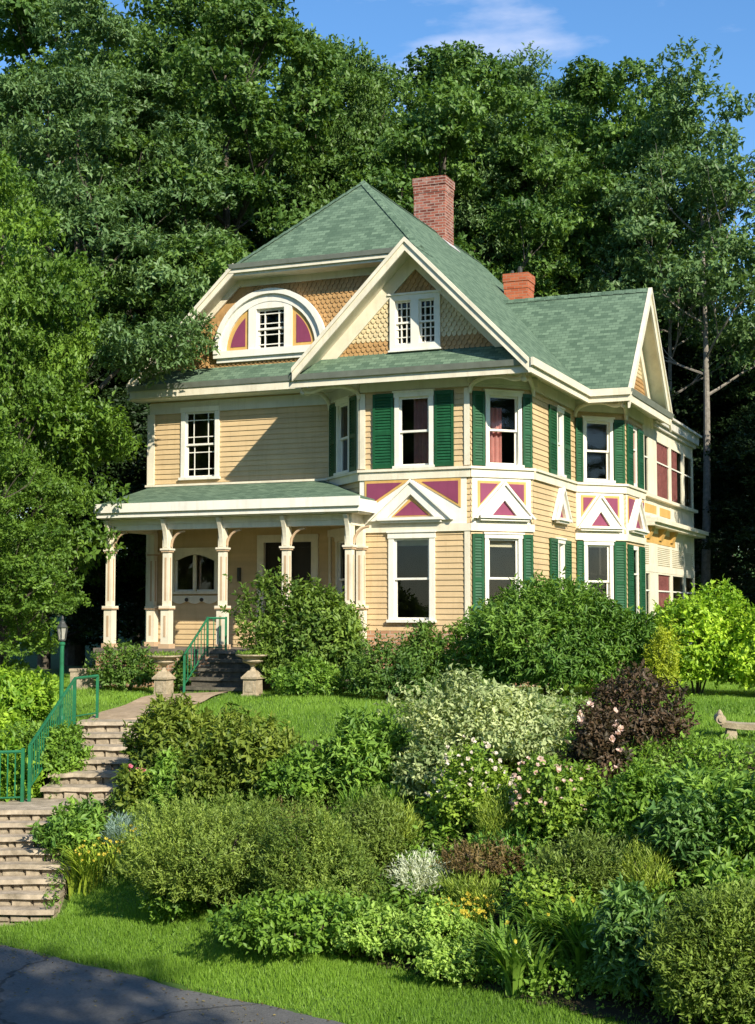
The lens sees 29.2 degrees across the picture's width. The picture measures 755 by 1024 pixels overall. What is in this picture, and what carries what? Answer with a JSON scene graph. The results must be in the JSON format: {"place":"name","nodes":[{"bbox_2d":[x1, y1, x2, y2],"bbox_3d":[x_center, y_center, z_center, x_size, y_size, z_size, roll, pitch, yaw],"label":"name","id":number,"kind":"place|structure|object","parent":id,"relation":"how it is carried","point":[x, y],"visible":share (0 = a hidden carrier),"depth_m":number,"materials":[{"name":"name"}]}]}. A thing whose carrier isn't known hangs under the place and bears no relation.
{"place":"outdoors","nodes":[
{"label":"outdoors","id":0,"kind":"place"},
{"bbox_2d":[89,691,227,718],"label":"path","id":1,"kind":"structure","parent":0,"point":[132,710],"depth_m":27.31,"materials":[{"name":"beige stone"}]},
{"bbox_2d":[0,945,344,1023],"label":"road","id":2,"kind":"structure","parent":0,"point":[36,1003],"depth_m":15.44,"materials":[{"name":"grey asphalt"}]},
{"bbox_2d":[0,549,754,1023],"bbox_3d":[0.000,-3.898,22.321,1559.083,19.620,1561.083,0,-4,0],"label":"ground","id":3,"kind":"structure","parent":0,"point":[32,659],"depth_m":17.42,"materials":[{"name":"green plant"}]},
{"bbox_2d":[0,735,45,801],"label":"leafy shrub","id":4,"kind":"object","parent":3,"relation":"on","point":[35,790],"visible":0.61,"depth_m":22.72,"materials":[{"name":"green plant"}]},
{"bbox_2d":[0,661,65,723],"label":"bright shrub","id":5,"kind":"object","parent":3,"relation":"on","point":[30,694],"visible":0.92,"depth_m":26.52,"materials":[{"name":"green plant"}]},
{"bbox_2d":[0,449,85,672],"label":"lime tree","id":6,"kind":"object","parent":3,"relation":"on","point":[53,510],"visible":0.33,"depth_m":30.47,"materials":[{"name":"green plant"}]},
{"bbox_2d":[0,425,93,674],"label":"lime tree","id":7,"kind":"object","parent":3,"relation":"on","point":[30,579],"visible":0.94,"depth_m":28.26,"materials":[{"name":"green plant"}]},
{"bbox_2d":[0,716,95,784],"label":"leafy shrub","id":8,"kind":"object","parent":3,"relation":"on","point":[58,757],"visible":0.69,"depth_m":23.51,"materials":[{"name":"green plant"}]},
{"bbox_2d":[0,265,98,665],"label":"lime tree","id":9,"kind":"object","parent":3,"relation":"on","point":[16,303],"visible":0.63,"depth_m":31.36,"materials":[{"name":"green plant"}]},
{"bbox_2d":[0,147,130,631],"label":"lime tree","id":10,"kind":"object","parent":3,"relation":"on","point":[52,277],"visible":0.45,"depth_m":32.36,"materials":[{"name":"green plant"}]},
{"bbox_2d":[22,378,146,473],"bbox_3d":[-6.491,-1.917,31.985,2.456,2.189,3.569,-2,-4,23],"label":"overhanging bough","id":11,"kind":"object","parent":10,"relation":"attached to","point":[111,445],"visible":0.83,"depth_m":31.82,"materials":[{"name":"green plant"}]},
{"bbox_2d":[0,719,137,925],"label":"garden stairs","id":12,"kind":"structure","parent":3,"relation":"on","point":[25,881],"depth_m":21.19,"materials":[{"name":"stone"}]},
{"bbox_2d":[27,674,98,801],"bbox_3d":[-5.308,3.743,24.211,0.272,1.904,3.571,0,-4,6],"label":"stair handrail","id":13,"kind":"object","parent":12,"relation":"on","point":[61,714],"visible":0.82,"depth_m":24.20,"materials":[{"name":"green metal"}]},
{"bbox_2d":[2,313,149,668],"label":"understorey tree","id":14,"kind":"object","parent":3,"relation":"on","point":[117,398],"visible":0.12,"depth_m":40.81,"materials":[{"name":"green plant"}]},
{"bbox_2d":[17,323,149,644],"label":"understorey tree","id":15,"kind":"object","parent":3,"relation":"on","point":[140,459],"visible":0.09,"depth_m":40.20,"materials":[{"name":"green plant"}]},
{"bbox_2d":[0,0,211,650],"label":"maple tree","id":16,"kind":"object","parent":3,"relation":"on","point":[21,42],"visible":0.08,"depth_m":50.14,"materials":[{"name":"green plant"}]},
{"bbox_2d":[82,639,163,690],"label":"porch shrub","id":17,"kind":"object","parent":3,"relation":"on","point":[121,675],"visible":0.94,"depth_m":30.31,"materials":[{"name":"green plant"}]},
{"bbox_2d":[0,0,250,665],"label":"ash tree","id":18,"kind":"object","parent":3,"relation":"on","point":[84,79],"visible":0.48,"depth_m":43.10,"materials":[{"name":"green plant"}]},
{"bbox_2d":[87,306,220,389],"bbox_3d":[-5.007,-3.755,32.679,2.804,2.055,3.109,0,-4,0],"label":"overhanging bough","id":19,"kind":"object","parent":18,"relation":"attached to","point":[163,350],"visible":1,"depth_m":32.42,"materials":[{"name":"green plant"}]},
{"bbox_2d":[27,231,240,640],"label":"young maple tree","id":20,"kind":"object","parent":3,"relation":"on","point":[122,298],"visible":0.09,"depth_m":42.62,"materials":[{"name":"green plant"}]},
{"bbox_2d":[39,5,279,635],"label":"maple tree","id":21,"kind":"object","parent":3,"relation":"on","point":[248,233],"visible":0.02,"depth_m":58.27,"materials":[{"name":"green plant"}]},
{"bbox_2d":[147,655,180,694],"bbox_3d":[-4.334,3.338,29.404,0.682,0.862,0.682,-2,-4,22],"label":"garden urn","id":22,"kind":"object","parent":3,"relation":"on","point":[163,678],"visible":0.96,"depth_m":29.27,"materials":[{"name":"stone"}]},
{"bbox_2d":[134,870,203,924],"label":"perennial","id":23,"kind":"object","parent":3,"relation":"on","point":[158,905],"visible":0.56,"depth_m":18.05,"materials":[{"name":"green plant"}]},
{"bbox_2d":[33,0,361,384],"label":"maple tree","id":24,"kind":"object","parent":3,"relation":"on","point":[220,35],"visible":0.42,"depth_m":45.60,"materials":[{"name":"green plant"}]},
{"bbox_2d":[179,650,286,692],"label":"porch steps","id":25,"kind":"structure","parent":3,"relation":"on","point":[227,670],"depth_m":29.88,"materials":[{"name":"stone"}]},
{"bbox_2d":[183,617,226,692],"bbox_3d":[-3.709,3.018,30.310,0.334,1.650,1.724,-2,-4,24],"label":"porch handrail","id":26,"kind":"object","parent":25,"relation":"attached to","point":[206,622],"visible":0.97,"depth_m":30.48,"materials":[{"name":"green metal"}]},
{"bbox_2d":[235,654,267,696],"bbox_3d":[-2.467,3.248,28.689,0.682,0.862,0.682,-2,-4,22],"label":"garden urn","id":27,"kind":"object","parent":3,"relation":"on","point":[252,682],"visible":0.95,"depth_m":28.55,"materials":[{"name":"stone"}]},
{"bbox_2d":[171,47,364,247],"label":"maple tree","id":28,"kind":"object","parent":3,"relation":"on","point":[268,67],"depth_m":62.55,"materials":[{"name":"green plant"}]},
{"bbox_2d":[219,557,372,680],"bbox_3d":[-1.591,2.301,29.125,2.988,2.807,1.604,-1,-4,17],"label":"rounded shrub","id":29,"kind":"object","parent":3,"relation":"on","point":[335,621],"visible":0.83,"depth_m":28.73,"materials":[{"name":"green plant"}]},
{"bbox_2d":[265,652,354,697],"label":"bush","id":30,"kind":"object","parent":3,"relation":"on","point":[315,679],"visible":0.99,"depth_m":27.58,"materials":[{"name":"green plant"}]},
{"bbox_2d":[228,22,423,257],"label":"maple tree","id":31,"kind":"object","parent":3,"relation":"on","point":[348,127],"visible":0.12,"depth_m":51.29,"materials":[{"name":"green plant"}]},
{"bbox_2d":[244,60,450,243],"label":"maple tree","id":32,"kind":"object","parent":3,"relation":"on","point":[398,84],"depth_m":61.77,"materials":[{"name":"green plant"}]},
{"bbox_2d":[331,628,450,700],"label":"bush","id":33,"kind":"object","parent":3,"relation":"on","point":[366,674],"visible":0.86,"depth_m":26.95,"materials":[{"name":"green plant"}]},
{"bbox_2d":[93,175,708,687],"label":"victorian house","id":34,"kind":"structure","parent":3,"relation":"on","point":[353,323],"depth_m":33.01,"materials":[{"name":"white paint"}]},
{"bbox_2d":[172,547,217,593],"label":"window","id":35,"kind":"structure","parent":34,"relation":"in","point":[175,590],"depth_m":33.91,"materials":[{"name":"beige paint"}]},
{"bbox_2d":[178,406,220,479],"bbox_3d":[-4.159,-1.616,34.121,1.080,1.720,0.200,-2,-4,22],"label":"window","id":36,"kind":"structure","parent":34,"relation":"in","point":[184,473],"depth_m":34.15,"materials":[{"name":"white paint"}]},
{"bbox_2d":[213,288,324,363],"bbox_3d":[-2.464,-4.346,33.567,2.920,1.650,0.270,-2,-4,22],"label":"window","id":37,"kind":"structure","parent":34,"relation":"in","point":[239,340],"depth_m":33.58,"materials":[{"name":"white paint"}]},
{"bbox_2d":[257,534,318,635],"bbox_3d":[-2.027,1.786,33.023,1.540,2.540,0.160,-2,-4,22],"label":"front door","id":38,"kind":"structure","parent":34,"relation":"in","point":[305,552],"depth_m":33.05,"materials":[{"name":"beige paint"}]},
{"bbox_2d":[333,395,350,475],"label":"window","id":39,"kind":"structure","parent":34,"relation":"in","point":[340,403],"depth_m":32.28,"materials":[{"name":"white paint"}]},
{"bbox_2d":[386,530,436,622],"bbox_3d":[0.728,1.358,30.477,1.120,1.925,0.200,-2,-4,22],"label":"window","id":40,"kind":"structure","parent":34,"relation":"in","point":[430,535],"depth_m":30.52,"materials":[{"name":"white paint"}]},
{"bbox_2d":[392,388,435,468],"bbox_3d":[0.785,-1.747,30.667,0.960,1.665,0.200,-2,-4,22],"label":"window","id":41,"kind":"structure","parent":34,"relation":"in","point":[398,396],"depth_m":30.69,"materials":[{"name":"white paint"}]},
{"bbox_2d":[387,289,441,352],"bbox_3d":[0.813,-4.040,30.814,1.220,1.260,0.200,-2,-4,22],"label":"window","id":42,"kind":"structure","parent":34,"relation":"in","point":[415,299],"depth_m":30.77,"materials":[{"name":"white paint"}]},
{"bbox_2d":[414,399,427,463],"bbox_3d":[0.940,-1.706,30.780,0.360,1.400,0.071,-2,-4,22],"label":"curtain","id":43,"kind":"object","parent":34,"relation":"hanging from","point":[420,423],"visible":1,"depth_m":30.78,"materials":[{"name":"pink fabric"}]},
{"bbox_2d":[483,389,524,467],"bbox_3d":[2.637,-1.744,30.485,0.930,1.635,0.200,2,-4,-22],"label":"window","id":44,"kind":"structure","parent":34,"relation":"in","point":[517,396],"depth_m":30.51,"materials":[{"name":"white paint"}]},
{"bbox_2d":[483,532,524,605],"bbox_3d":[2.618,1.358,30.263,0.950,1.855,0.200,2,-4,-22],"label":"window","id":45,"kind":"structure","parent":34,"relation":"in","point":[496,536],"depth_m":30.27,"materials":[{"name":"white paint"}]},
{"bbox_2d":[581,415,615,482],"bbox_3d":[5.181,-1.464,34.184,0.890,1.565,0.200,2,-4,-22],"label":"window","id":46,"kind":"structure","parent":34,"relation":"in","point":[608,421],"depth_m":34.22,"materials":[{"name":"white paint"}]},
{"bbox_2d":[582,540,614,601],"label":"window","id":47,"kind":"structure","parent":34,"relation":"in","point":[609,544],"depth_m":34.04,"materials":[{"name":"white paint"}]},
{"bbox_2d":[96,726,754,1023],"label":"ground cover","id":48,"kind":"object","parent":3,"relation":"on","point":[559,973],"visible":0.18,"depth_m":17.62,"materials":[{"name":"green plant"}]},
{"bbox_2d":[388,618,462,694],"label":"dark shrub","id":49,"kind":"object","parent":3,"relation":"on","point":[424,631],"visible":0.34,"depth_m":27.74,"materials":[{"name":"green plant"}]},
{"bbox_2d":[104,740,754,1023],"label":"garden bed","id":50,"kind":"object","parent":3,"relation":"on","point":[588,1003],"visible":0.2,"depth_m":15.22,"materials":[{"name":"soil"}]},
{"bbox_2d":[26,791,112,861],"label":"leafy perennial","id":51,"kind":"object","parent":50,"relation":"on","point":[77,825],"visible":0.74,"depth_m":20.59,"materials":[{"name":"green plant"}]},
{"bbox_2d":[51,822,140,899],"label":"daylily","id":52,"kind":"object","parent":50,"relation":"on","point":[87,870],"visible":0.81,"depth_m":19.93,"materials":[{"name":"green plant"}]},
{"bbox_2d":[109,761,159,816],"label":"flowering plant","id":53,"kind":"object","parent":50,"relation":"on","point":[135,780],"visible":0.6,"depth_m":21.18,"materials":[{"name":"green plant"}]},
{"bbox_2d":[142,745,202,811],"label":"leafy perennial","id":54,"kind":"object","parent":50,"relation":"on","point":[158,772],"visible":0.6,"depth_m":21.07,"materials":[{"name":"green plant"}]},
{"bbox_2d":[119,691,237,768],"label":"rhododendron","id":55,"kind":"object","parent":50,"relation":"on","point":[176,722],"visible":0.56,"depth_m":21.98,"materials":[{"name":"green plant"}]},
{"bbox_2d":[103,780,309,907],"bbox_3d":[-2.083,4.259,18.530,2.658,1.576,2.657,0,-4,0],"label":"mounded shrub","id":56,"kind":"object","parent":50,"relation":"on","point":[183,858],"visible":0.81,"depth_m":17.89,"materials":[{"name":"green plant"}]},
{"bbox_2d":[164,743,253,801],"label":"leafy shrub","id":57,"kind":"object","parent":50,"relation":"on","point":[203,781],"visible":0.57,"depth_m":20.82,"materials":[{"name":"green plant"}]},
{"bbox_2d":[201,702,307,795],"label":"rhododendron","id":58,"kind":"object","parent":50,"relation":"on","point":[249,735],"visible":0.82,"depth_m":20.81,"materials":[{"name":"green plant"}]},
{"bbox_2d":[251,736,345,805],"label":"leafy shrub","id":59,"kind":"object","parent":50,"relation":"on","point":[297,773],"visible":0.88,"depth_m":20.25,"materials":[{"name":"green plant"}]},
{"bbox_2d":[206,882,400,959],"bbox_3d":[-0.716,4.675,16.676,2.464,0.838,1.584,0,-4,0],"label":"leafy shrub","id":60,"kind":"object","parent":50,"relation":"on","point":[266,923],"visible":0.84,"depth_m":16.33,"materials":[{"name":"green plant"}]},
{"bbox_2d":[244,789,394,916],"bbox_3d":[-0.697,4.179,17.451,1.830,1.704,1.626,0,-4,0],"label":"mounded shrub","id":61,"kind":"object","parent":50,"relation":"on","point":[350,856],"visible":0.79,"depth_m":17.23,"materials":[{"name":"green plant"}]},
{"bbox_2d":[310,701,411,793],"bbox_3d":[-0.256,3.338,20.414,1.389,1.358,1.394,-4,-5,42],"label":"peony","id":62,"kind":"object","parent":50,"relation":"on","point":[358,749],"visible":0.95,"depth_m":20.11,"materials":[{"name":"green plant"}]},
{"bbox_2d":[324,895,424,959],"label":"perennial","id":63,"kind":"object","parent":50,"relation":"on","point":[357,940],"visible":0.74,"depth_m":16.12,"materials":[{"name":"green plant"}]},
{"bbox_2d":[335,783,428,870],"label":"mounded shrub","id":64,"kind":"object","parent":50,"relation":"on","point":[366,818],"visible":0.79,"depth_m":18.19,"materials":[{"name":"green plant"}]},
{"bbox_2d":[383,844,452,903],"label":"silver plant","id":65,"kind":"object","parent":50,"relation":"on","point":[405,869],"visible":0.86,"depth_m":17.33,"materials":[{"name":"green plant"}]},
{"bbox_2d":[387,731,465,803],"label":"variegated shrub","id":66,"kind":"object","parent":50,"relation":"on","point":[416,769],"visible":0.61,"depth_m":19.22,"materials":[{"name":"green plant"}]},
{"bbox_2d":[382,892,479,956],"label":"perennial","id":67,"kind":"object","parent":50,"relation":"on","point":[424,918],"visible":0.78,"depth_m":15.89,"materials":[{"name":"green plant"}]},
{"bbox_2d":[406,931,500,987],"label":"perennial","id":68,"kind":"object","parent":50,"relation":"on","point":[440,960],"visible":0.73,"depth_m":15.35,"materials":[{"name":"green plant"}]},
{"bbox_2d":[429,891,503,941],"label":"yellow daisies","id":69,"kind":"object","parent":50,"relation":"on","point":[478,917],"visible":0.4,"depth_m":16.23,"materials":[{"name":"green plant"}]},
{"bbox_2d":[417,735,522,831],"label":"rose bush","id":70,"kind":"object","parent":50,"relation":"on","point":[459,784],"visible":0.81,"depth_m":18.24,"materials":[{"name":"green plant"}]},
{"bbox_2d":[437,862,508,911],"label":"feathery plant","id":71,"kind":"object","parent":50,"relation":"on","point":[459,890],"visible":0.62,"depth_m":16.68,"materials":[{"name":"green plant"}]},
{"bbox_2d":[372,663,591,767],"bbox_3d":[1.723,2.850,20.047,3.017,1.524,2.485,-4,-5,43],"label":"variegated shrub","id":72,"kind":"object","parent":50,"relation":"on","point":[493,713],"visible":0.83,"depth_m":19.39,"materials":[{"name":"green plant"}]},
{"bbox_2d":[429,832,543,882],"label":"rusty shrub","id":73,"kind":"object","parent":50,"relation":"on","point":[496,863],"visible":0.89,"depth_m":17.09,"materials":[{"name":"brown plant"}]},
{"bbox_2d":[467,789,518,843],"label":"feathery plant","id":74,"kind":"object","parent":50,"relation":"on","point":[483,819],"visible":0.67,"depth_m":17.74,"materials":[{"name":"green plant"}]},
{"bbox_2d":[460,890,602,998],"bbox_3d":[1.744,4.503,15.097,1.979,0.984,1.603,0,-4,0],"label":"daylily","id":75,"kind":"object","parent":50,"relation":"on","point":[564,935],"visible":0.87,"depth_m":15.03,"materials":[{"name":"green plant"}]},
{"bbox_2d":[493,853,603,926],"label":"leafy shrub","id":76,"kind":"object","parent":50,"relation":"on","point":[534,884],"visible":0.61,"depth_m":15.78,"materials":[{"name":"green plant"}]},
{"bbox_2d":[508,749,616,841],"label":"rose bush","id":77,"kind":"object","parent":50,"relation":"on","point":[549,791],"visible":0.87,"depth_m":17.38,"materials":[{"name":"green plant"}]},
{"bbox_2d":[528,819,642,903],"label":"olive shrub","id":78,"kind":"object","parent":50,"relation":"on","point":[576,858],"visible":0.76,"depth_m":16.04,"materials":[{"name":"green plant"}]},
{"bbox_2d":[561,683,633,792],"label":"rose bush","id":79,"kind":"object","parent":50,"relation":"on","point":[596,742],"visible":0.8,"depth_m":18.30,"materials":[{"name":"purple plant"}]},
{"bbox_2d":[580,872,674,1002],"bbox_3d":[2.557,4.232,14.395,1.106,1.326,1.176,0,-4,0],"label":"peony","id":80,"kind":"object","parent":50,"relation":"on","point":[615,936],"visible":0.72,"depth_m":14.16,"materials":[{"name":"green plant"}]},
{"bbox_2d":[588,757,682,844],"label":"tall perennial","id":81,"kind":"object","parent":50,"relation":"on","point":[625,804],"visible":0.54,"depth_m":16.85,"materials":[{"name":"green plant"}]},
{"bbox_2d":[572,658,701,756],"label":"purple shrub","id":82,"kind":"object","parent":50,"relation":"on","point":[653,721],"visible":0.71,"depth_m":19.36,"materials":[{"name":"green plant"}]},
{"bbox_2d":[611,837,678,900],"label":"feathery plant","id":83,"kind":"object","parent":50,"relation":"on","point":[644,866],"visible":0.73,"depth_m":15.89,"materials":[{"name":"green plant"}]},
{"bbox_2d":[632,780,734,875],"bbox_3d":[3.521,3.561,16.379,1.236,1.140,1.339,-1,-4,19],"label":"peony","id":84,"kind":"object","parent":50,"relation":"on","point":[661,831],"visible":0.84,"depth_m":16.01,"materials":[{"name":"green plant"}]},
{"bbox_2d":[633,872,754,1023],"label":"shrub","id":85,"kind":"object","parent":50,"relation":"on","point":[719,970],"visible":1,"depth_m":13.27,"materials":[{"name":"green plant"}]},
{"bbox_2d":[648,759,750,816],"bbox_3d":[3.964,3.377,17.163,1.802,0.958,1.646,2,-5,-31],"label":"peony","id":86,"kind":"object","parent":50,"relation":"on","point":[706,778],"visible":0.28,"depth_m":16.81,"materials":[{"name":"green plant"}]},
{"bbox_2d":[675,770,754,858],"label":"peony","id":87,"kind":"object","parent":50,"relation":"on","point":[738,810],"visible":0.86,"depth_m":15.98,"materials":[{"name":"green plant"}]},
{"bbox_2d":[675,846,754,892],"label":"peony","id":88,"kind":"object","parent":50,"relation":"on","point":[725,867],"visible":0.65,"depth_m":15.62,"materials":[{"name":"green plant"}]},
{"bbox_2d":[296,39,594,297],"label":"maple tree","id":89,"kind":"object","parent":3,"relation":"on","point":[431,133],"visible":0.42,"depth_m":49.09,"materials":[{"name":"green plant"}]},
{"bbox_2d":[432,40,608,278],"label":"ash tree","id":90,"kind":"object","parent":3,"relation":"on","point":[526,75],"visible":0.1,"depth_m":52.15,"materials":[{"name":"green plant"}]},
{"bbox_2d":[386,565,694,694],"bbox_3d":[3.029,2.260,27.358,5.422,2.580,3.252,1,-4,-12],"label":"spreading shrub","id":91,"kind":"object","parent":3,"relation":"on","point":[581,634],"visible":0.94,"depth_m":26.45,"materials":[{"name":"green plant"}]},
{"bbox_2d":[457,55,752,479],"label":"maple tree","id":92,"kind":"object","parent":3,"relation":"on","point":[605,141],"visible":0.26,"depth_m":51.45,"materials":[{"name":"green plant"}]},
{"bbox_2d":[493,204,724,590],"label":"young maple tree","id":93,"kind":"object","parent":3,"relation":"on","point":[574,288],"visible":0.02,"depth_m":50.09,"materials":[{"name":"green plant"}]},
{"bbox_2d":[641,617,683,700],"bbox_3d":[5.161,2.674,26.060,0.728,1.571,0.824,3,-5,-38],"label":"golden conifer","id":94,"kind":"object","parent":3,"relation":"on","point":[662,662],"visible":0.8,"depth_m":25.94,"materials":[{"name":"yellow plant"}]},
{"bbox_2d":[579,105,754,411],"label":"birch tree","id":95,"kind":"object","parent":3,"relation":"on","point":[667,190],"visible":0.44,"depth_m":47.44,"materials":[{"name":"green plant"}]},
{"bbox_2d":[585,35,754,648],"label":"birch tree","id":96,"kind":"object","parent":3,"relation":"on","point":[731,191],"visible":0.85,"depth_m":46.03,"materials":[{"name":"green plant"}]},
{"bbox_2d":[638,573,750,693],"bbox_3d":[5.997,2.353,27.598,2.587,2.394,2.214,0,-4,0],"label":"bright shrub","id":97,"kind":"object","parent":3,"relation":"on","point":[696,614],"visible":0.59,"depth_m":27.19,"materials":[{"name":"green plant"}]},
{"bbox_2d":[662,344,754,620],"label":"understorey tree","id":98,"kind":"object","parent":3,"relation":"on","point":[692,397],"visible":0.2,"depth_m":48.61,"materials":[{"name":"green plant"}]},
{"bbox_2d":[673,341,754,597],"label":"understorey tree","id":99,"kind":"object","parent":3,"relation":"on","point":[717,554],"visible":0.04,"depth_m":50.02,"materials":[{"name":"green plant"}]},
{"bbox_2d":[695,401,754,620],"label":"understorey tree","id":100,"kind":"object","parent":3,"relation":"on","point":[742,447],"visible":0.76,"depth_m":44.84,"materials":[{"name":"green plant"}]},
{"bbox_2d":[721,602,754,689],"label":"bright shrub","id":101,"kind":"object","parent":3,"relation":"on","point":[742,668],"visible":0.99,"depth_m":26.61,"materials":[{"name":"green plant"}]},
{"bbox_2d":[0,0,754,548],"label":"sky","id":102,"kind":"structure","parent":0,"point":[608,31],"materials":[{"name":"blue"}]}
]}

